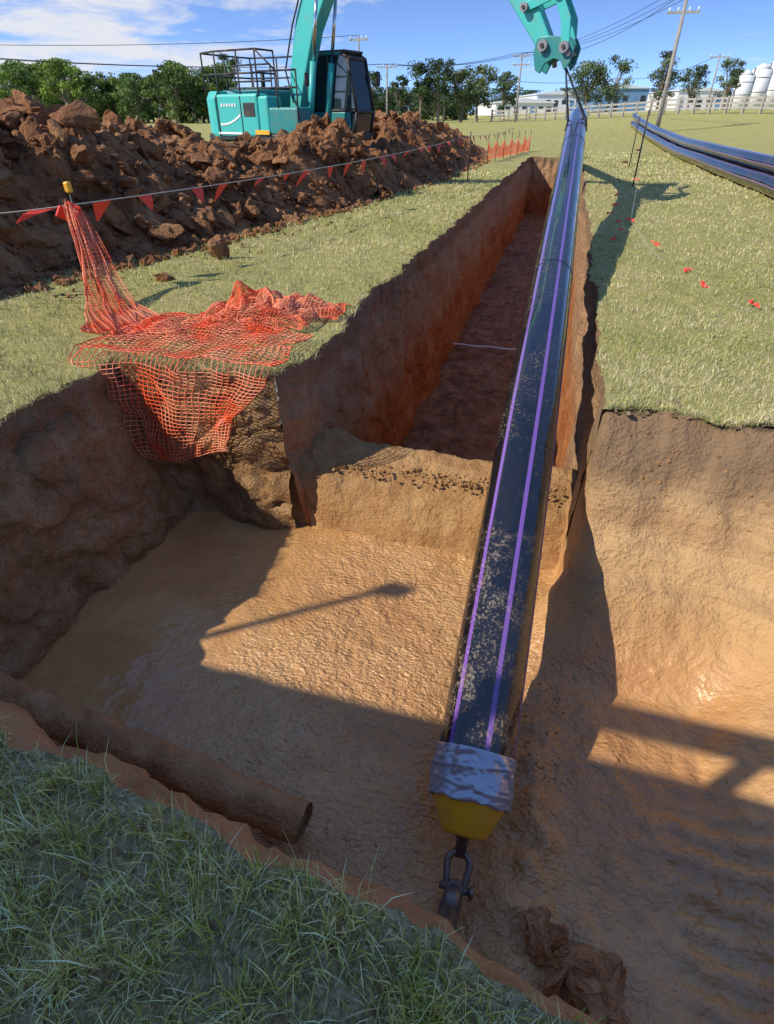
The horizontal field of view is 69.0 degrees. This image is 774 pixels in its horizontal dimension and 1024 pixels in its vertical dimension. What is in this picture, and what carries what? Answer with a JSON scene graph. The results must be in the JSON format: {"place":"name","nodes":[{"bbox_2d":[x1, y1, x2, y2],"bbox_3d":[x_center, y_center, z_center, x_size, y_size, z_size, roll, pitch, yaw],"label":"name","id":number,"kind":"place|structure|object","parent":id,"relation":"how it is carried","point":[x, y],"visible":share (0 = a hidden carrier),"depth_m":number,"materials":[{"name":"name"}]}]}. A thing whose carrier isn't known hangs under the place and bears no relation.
{"place":"outdoors","nodes":[
{"label":"outdoors","id":0,"kind":"place"},
{"bbox_2d":[0,168,512,416],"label":"lawn grass","id":1,"kind":"structure","parent":0,"point":[480,177],"depth_m":7.42,"materials":[{"name":"green plant"}]},
{"bbox_2d":[0,691,650,1023],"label":"foreground grass","id":2,"kind":"structure","parent":0,"point":[101,945],"depth_m":1.37,"materials":[{"name":"green plant"}]},
{"bbox_2d":[0,109,773,1023],"bbox_3d":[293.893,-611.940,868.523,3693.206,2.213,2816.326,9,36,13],"label":"ground","id":3,"kind":"structure","parent":0,"point":[748,129],"depth_m":4.70,"materials":[{"name":"green plant"}]},
{"bbox_2d":[0,361,189,680],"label":"pit wall","id":4,"kind":"structure","parent":3,"relation":"on","point":[93,501],"depth_m":4.19,"materials":[{"name":"soil"}]},
{"bbox_2d":[114,362,295,529],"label":"pit wall","id":5,"kind":"structure","parent":3,"relation":"on","point":[244,477],"depth_m":4.86,"materials":[{"name":"soil"}]},
{"bbox_2d":[62,181,351,461],"bbox_3d":[-2.109,-1.825,5.236,3.080,1.934,2.170,9,36,13],"label":"orange barrier mesh","id":6,"kind":"object","parent":3,"relation":"on","point":[129,324],"visible":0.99,"depth_m":5.00,"materials":[{"name":"plastic"}]},
{"bbox_2d":[217,52,241,86],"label":"gum tree","id":7,"kind":"object","parent":3,"relation":"on","point":[230,61],"visible":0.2,"depth_m":74.32,"materials":[{"name":"green plant"}]},
{"bbox_2d":[0,110,486,289],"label":"spoil mound","id":8,"kind":"object","parent":3,"relation":"on","point":[37,179],"visible":0.43,"depth_m":9.38,"materials":[{"name":"soil"}]},
{"bbox_2d":[0,89,490,300],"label":"clay clods","id":9,"kind":"object","parent":8,"relation":"on","point":[200,216],"visible":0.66,"depth_m":8.97,"materials":[{"name":"brown soil"}]},
{"bbox_2d":[0,127,513,225],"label":"flag bunting","id":10,"kind":"object","parent":3,"relation":"on","point":[100,207],"visible":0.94,"depth_m":6.78,"materials":[{"name":"red plastic"}]},
{"bbox_2d":[0,701,599,1023],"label":"pit wall","id":11,"kind":"structure","parent":3,"relation":"on","point":[30,733],"depth_m":1.62,"materials":[{"name":"soil"}]},
{"bbox_2d":[349,35,367,50],"bbox_3d":[-2.409,-37.473,49.440,1.603,6.684,0.220,9,36,13],"label":"power pole","id":12,"kind":"object","parent":3,"relation":"on","point":[358,39],"visible":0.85,"depth_m":47.67,"materials":[{"name":"wood"}]},
{"bbox_2d":[0,0,719,82],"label":"power lines","id":13,"kind":"object","parent":3,"relation":"on","point":[342,36],"visible":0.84,"depth_m":61.13,"materials":[{"name":"black metal"}]},
{"bbox_2d":[0,57,731,123],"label":"distant treeline","id":14,"kind":"object","parent":3,"relation":"on","point":[176,92],"visible":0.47,"depth_m":64.63,"materials":[{"name":"green plant"}]},
{"bbox_2d":[369,70,382,108],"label":"gum tree","id":15,"kind":"object","parent":3,"relation":"on","point":[372,79],"visible":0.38,"depth_m":75.65,"materials":[{"name":"green plant"}]},
{"bbox_2d":[377,64,396,113],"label":"power pole","id":16,"kind":"object","parent":3,"relation":"on","point":[390,66],"visible":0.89,"depth_m":67.45,"materials":[{"name":"wood"}]},
{"bbox_2d":[199,0,580,147],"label":"excavator","id":17,"kind":"object","parent":3,"relation":"on","point":[333,83],"visible":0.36,"depth_m":13.80,"materials":[{"name":"metal"}]},
{"bbox_2d":[314,112,350,127],"bbox_3d":[-1.421,-10.059,14.575,1.209,0.465,0.037,20,40,26],"label":"cab door","id":18,"kind":"structure","parent":17,"relation":"in","point":[347,115],"depth_m":14.35,"materials":[{"name":"teal paint"}]},
{"bbox_2d":[427,107,586,858],"bbox_3d":[4.584,-8.005,13.870,0.754,3.193,30.558,9,36,13],"label":"polyethylene pipe","id":19,"kind":"object","parent":17,"relation":"hanging from","point":[472,771],"visible":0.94,"depth_m":3.31,"materials":[{"name":"black plastic"}]},
{"bbox_2d":[438,848,473,900],"bbox_3d":[0.347,1.749,2.731,0.165,0.060,0.212,9,64,13],"label":"shackle","id":20,"kind":"object","parent":19,"relation":"attached to","point":[446,882],"visible":0.87,"depth_m":2.71,"materials":[{"name":"metal"}]},
{"bbox_2d":[437,884,462,931],"bbox_3d":[0.112,2.061,2.207,0.116,0.116,1.220,13,29,17],"label":"drill rod swivel","id":21,"kind":"object","parent":20,"relation":"attached to","point":[449,907],"visible":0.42,"depth_m":2.61,"materials":[{"name":"metal"}]},
{"bbox_2d":[564,68,586,130],"bbox_3d":[3.805,-8.298,11.332,0.622,1.062,0.631,9,36,13],"label":"lifting sling","id":22,"kind":"object","parent":19,"relation":"attached to","point":[577,99],"visible":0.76,"depth_m":11.24,"materials":[{"name":"grey fabric"}]},
{"bbox_2d":[389,74,410,113],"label":"gum tree","id":23,"kind":"object","parent":3,"relation":"on","point":[399,94],"visible":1,"depth_m":79.62,"materials":[{"name":"green plant"}]},
{"bbox_2d":[406,60,434,118],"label":"gum tree","id":24,"kind":"object","parent":3,"relation":"on","point":[421,90],"visible":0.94,"depth_m":71.04,"materials":[{"name":"green plant"}]},
{"bbox_2d":[421,57,455,121],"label":"gum tree","id":25,"kind":"object","parent":3,"relation":"on","point":[439,88],"visible":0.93,"depth_m":71.02,"materials":[{"name":"green plant"}]},
{"bbox_2d":[112,196,773,429],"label":"topsoil crumbs","id":26,"kind":"object","parent":3,"relation":"on","point":[627,413],"visible":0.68,"depth_m":4.51,"materials":[{"name":"brown soil"}]},
{"bbox_2d":[437,70,454,121],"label":"power pole","id":27,"kind":"object","parent":3,"relation":"on","point":[444,99],"visible":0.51,"depth_m":73.11,"materials":[{"name":"wood"}]},
{"bbox_2d":[448,67,483,121],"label":"gum tree","id":28,"kind":"object","parent":3,"relation":"on","point":[458,86],"visible":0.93,"depth_m":73.23,"materials":[{"name":"green plant"}]},
{"bbox_2d":[463,64,499,121],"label":"gum tree","id":29,"kind":"object","parent":3,"relation":"on","point":[483,82],"visible":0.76,"depth_m":76.02,"materials":[{"name":"green plant"}]},
{"bbox_2d":[494,71,523,119],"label":"gum tree","id":30,"kind":"object","parent":3,"relation":"on","point":[505,86],"visible":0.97,"depth_m":83.54,"materials":[{"name":"green plant"}]},
{"bbox_2d":[487,130,531,160],"bbox_3d":[5.827,-17.211,26.394,0.035,1.000,7.989,15,38,20],"label":"orange fence","id":31,"kind":"object","parent":3,"relation":"on","point":[514,148],"visible":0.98,"depth_m":26.13,"materials":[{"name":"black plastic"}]},
{"bbox_2d":[478,98,555,115],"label":"warehouse","id":32,"kind":"structure","parent":3,"relation":"on","point":[525,103],"depth_m":121.81,"materials":[{"name":"white paint"}]},
{"bbox_2d":[512,53,530,121],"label":"power pole","id":33,"kind":"object","parent":3,"relation":"on","point":[520,65],"visible":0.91,"depth_m":67.18,"materials":[{"name":"wood"}]},
{"bbox_2d":[515,90,575,111],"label":"warehouse","id":34,"kind":"structure","parent":3,"relation":"on","point":[557,96],"depth_m":141.23,"materials":[{"name":"white metal"}]},
{"bbox_2d":[553,100,557,111],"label":"roller door","id":35,"kind":"structure","parent":34,"relation":"in","point":[555,104],"depth_m":141.78,"materials":[{"name":"grey metal"}]},
{"bbox_2d":[569,100,573,110],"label":"roller door","id":36,"kind":"structure","parent":34,"relation":"in","point":[571,104],"depth_m":141.89,"materials":[{"name":"blue metal"}]},
{"bbox_2d":[555,163,605,547],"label":"trench wall","id":37,"kind":"structure","parent":3,"relation":"on","point":[583,389],"depth_m":6.95,"materials":[{"name":"soil"}]},
{"bbox_2d":[563,60,610,109],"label":"gum tree","id":38,"kind":"object","parent":3,"relation":"on","point":[583,85],"visible":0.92,"depth_m":86.93,"materials":[{"name":"green plant"}]},
{"bbox_2d":[568,84,649,111],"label":"factory shed","id":39,"kind":"structure","parent":3,"relation":"on","point":[639,93],"depth_m":149.25,"materials":[{"name":"white metal"}]},
{"bbox_2d":[613,97,618,110],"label":"roller door","id":40,"kind":"structure","parent":39,"relation":"in","point":[615,106],"depth_m":149.75,"materials":[{"name":"grey metal"}]},
{"bbox_2d":[629,96,636,110],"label":"roller door","id":41,"kind":"structure","parent":39,"relation":"in","point":[633,97],"depth_m":149.50,"materials":[{"name":"blue metal"}]},
{"bbox_2d":[640,95,645,100],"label":"window","id":42,"kind":"structure","parent":39,"relation":"in","point":[643,97],"depth_m":149.08,"materials":[{"name":"black glass"}]},
{"bbox_2d":[589,54,637,111],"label":"gum tree","id":43,"kind":"object","parent":3,"relation":"on","point":[610,93],"visible":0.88,"depth_m":87.15,"materials":[{"name":"green plant"}]},
{"bbox_2d":[490,95,773,121],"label":"timber rail fence","id":44,"kind":"object","parent":3,"relation":"on","point":[710,104],"visible":0.92,"depth_m":57.52,"materials":[{"name":"wood"}]},
{"bbox_2d":[647,50,681,108],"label":"gum tree","id":45,"kind":"object","parent":3,"relation":"on","point":[660,85],"visible":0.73,"depth_m":90.64,"materials":[{"name":"green plant"}]},
{"bbox_2d":[656,0,699,126],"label":"power pole","id":46,"kind":"object","parent":3,"relation":"on","point":[683,12],"visible":0.9,"depth_m":38.85,"materials":[{"name":"wood"}]},
{"bbox_2d":[606,110,759,311],"bbox_3d":[5.873,-8.076,12.793,2.217,1.750,21.703,7,36,10],"label":"star picket line","id":47,"kind":"object","parent":3,"relation":"on","point":[689,269],"visible":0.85,"depth_m":11.83,"materials":[{"name":"black metal"}]},
{"bbox_2d":[645,87,723,110],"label":"factory shed","id":48,"kind":"structure","parent":3,"relation":"on","point":[704,92],"depth_m":153.59,"materials":[{"name":"white paint"}]},
{"bbox_2d":[679,64,710,109],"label":"gum tree","id":49,"kind":"object","parent":3,"relation":"on","point":[699,74],"visible":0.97,"depth_m":94.89,"materials":[{"name":"green plant"}]},
{"bbox_2d":[630,113,773,197],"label":"pipe stack","id":50,"kind":"object","parent":3,"relation":"on","point":[750,169],"visible":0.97,"depth_m":18.42,"materials":[{"name":"plastic"}]},
{"bbox_2d":[705,54,729,109],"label":"power pole","id":51,"kind":"object","parent":3,"relation":"on","point":[720,56],"visible":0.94,"depth_m":74.76,"materials":[{"name":"wood"}]},
{"bbox_2d":[713,57,746,109],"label":"gum tree","id":52,"kind":"object","parent":3,"relation":"on","point":[731,83],"visible":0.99,"depth_m":94.58,"materials":[{"name":"green plant"}]},
{"bbox_2d":[728,62,773,109],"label":"storage silos","id":53,"kind":"object","parent":3,"relation":"on","point":[758,80],"visible":0.77,"depth_m":118.50,"materials":[{"name":"white paint"}]},
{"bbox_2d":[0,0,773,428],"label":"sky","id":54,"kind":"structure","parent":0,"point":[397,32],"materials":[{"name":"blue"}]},
{"bbox_2d":[22,397,773,1023],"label":"mud floor","id":55,"kind":"structure","parent":0,"point":[314,665],"depth_m":3.62,"materials":[{"name":"brown soil"}]},
{"bbox_2d":[0,674,312,844],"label":"muddy steel pipe","id":56,"kind":"object","parent":55,"relation":"on","point":[229,793],"visible":0.88,"depth_m":2.93,"materials":[{"name":"metal"}]},
{"bbox_2d":[316,431,773,784],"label":"soil crumbs","id":57,"kind":"object","parent":55,"relation":"on","point":[473,483],"visible":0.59,"depth_m":4.81,"materials":[{"name":"soil"}]},
{"bbox_2d":[518,905,626,1023],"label":"mud lump","id":58,"kind":"object","parent":55,"relation":"on","point":[583,976],"visible":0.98,"depth_m":2.40,"materials":[{"name":"soil"}]},
{"bbox_2d":[400,213,556,466],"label":"trench floor","id":59,"kind":"structure","parent":0,"point":[459,412],"depth_m":10.80,"materials":[{"name":"soil"}]},
{"bbox_2d":[274,157,531,526],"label":"trench wall","id":60,"kind":"structure","parent":59,"relation":"on","point":[371,372],"depth_m":7.70,"materials":[{"name":"soil"}]},
{"bbox_2d":[289,427,577,568],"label":"earth berm","id":61,"kind":"structure","parent":59,"relation":"on","point":[414,512],"depth_m":4.98,"materials":[{"name":"soil"}]},
{"bbox_2d":[454,343,515,349],"bbox_3d":[2.425,-3.348,11.546,2.207,0.040,0.080,9,36,13],"label":"lime line","id":62,"kind":"object","parent":59,"relation":"on","point":[485,346],"visible":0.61,"depth_m":11.63,"materials":[{"name":"white paint"}]},
{"bbox_2d":[524,156,558,214],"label":"trench wall","id":63,"kind":"structure","parent":0,"point":[542,175],"depth_m":27.00,"materials":[{"name":"soil"}]},
{"bbox_2d":[583,151,773,425],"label":"lawn grass","id":64,"kind":"structure","parent":0,"point":[645,161],"depth_m":6.32,"materials":[{"name":"green plant"}]}
]}

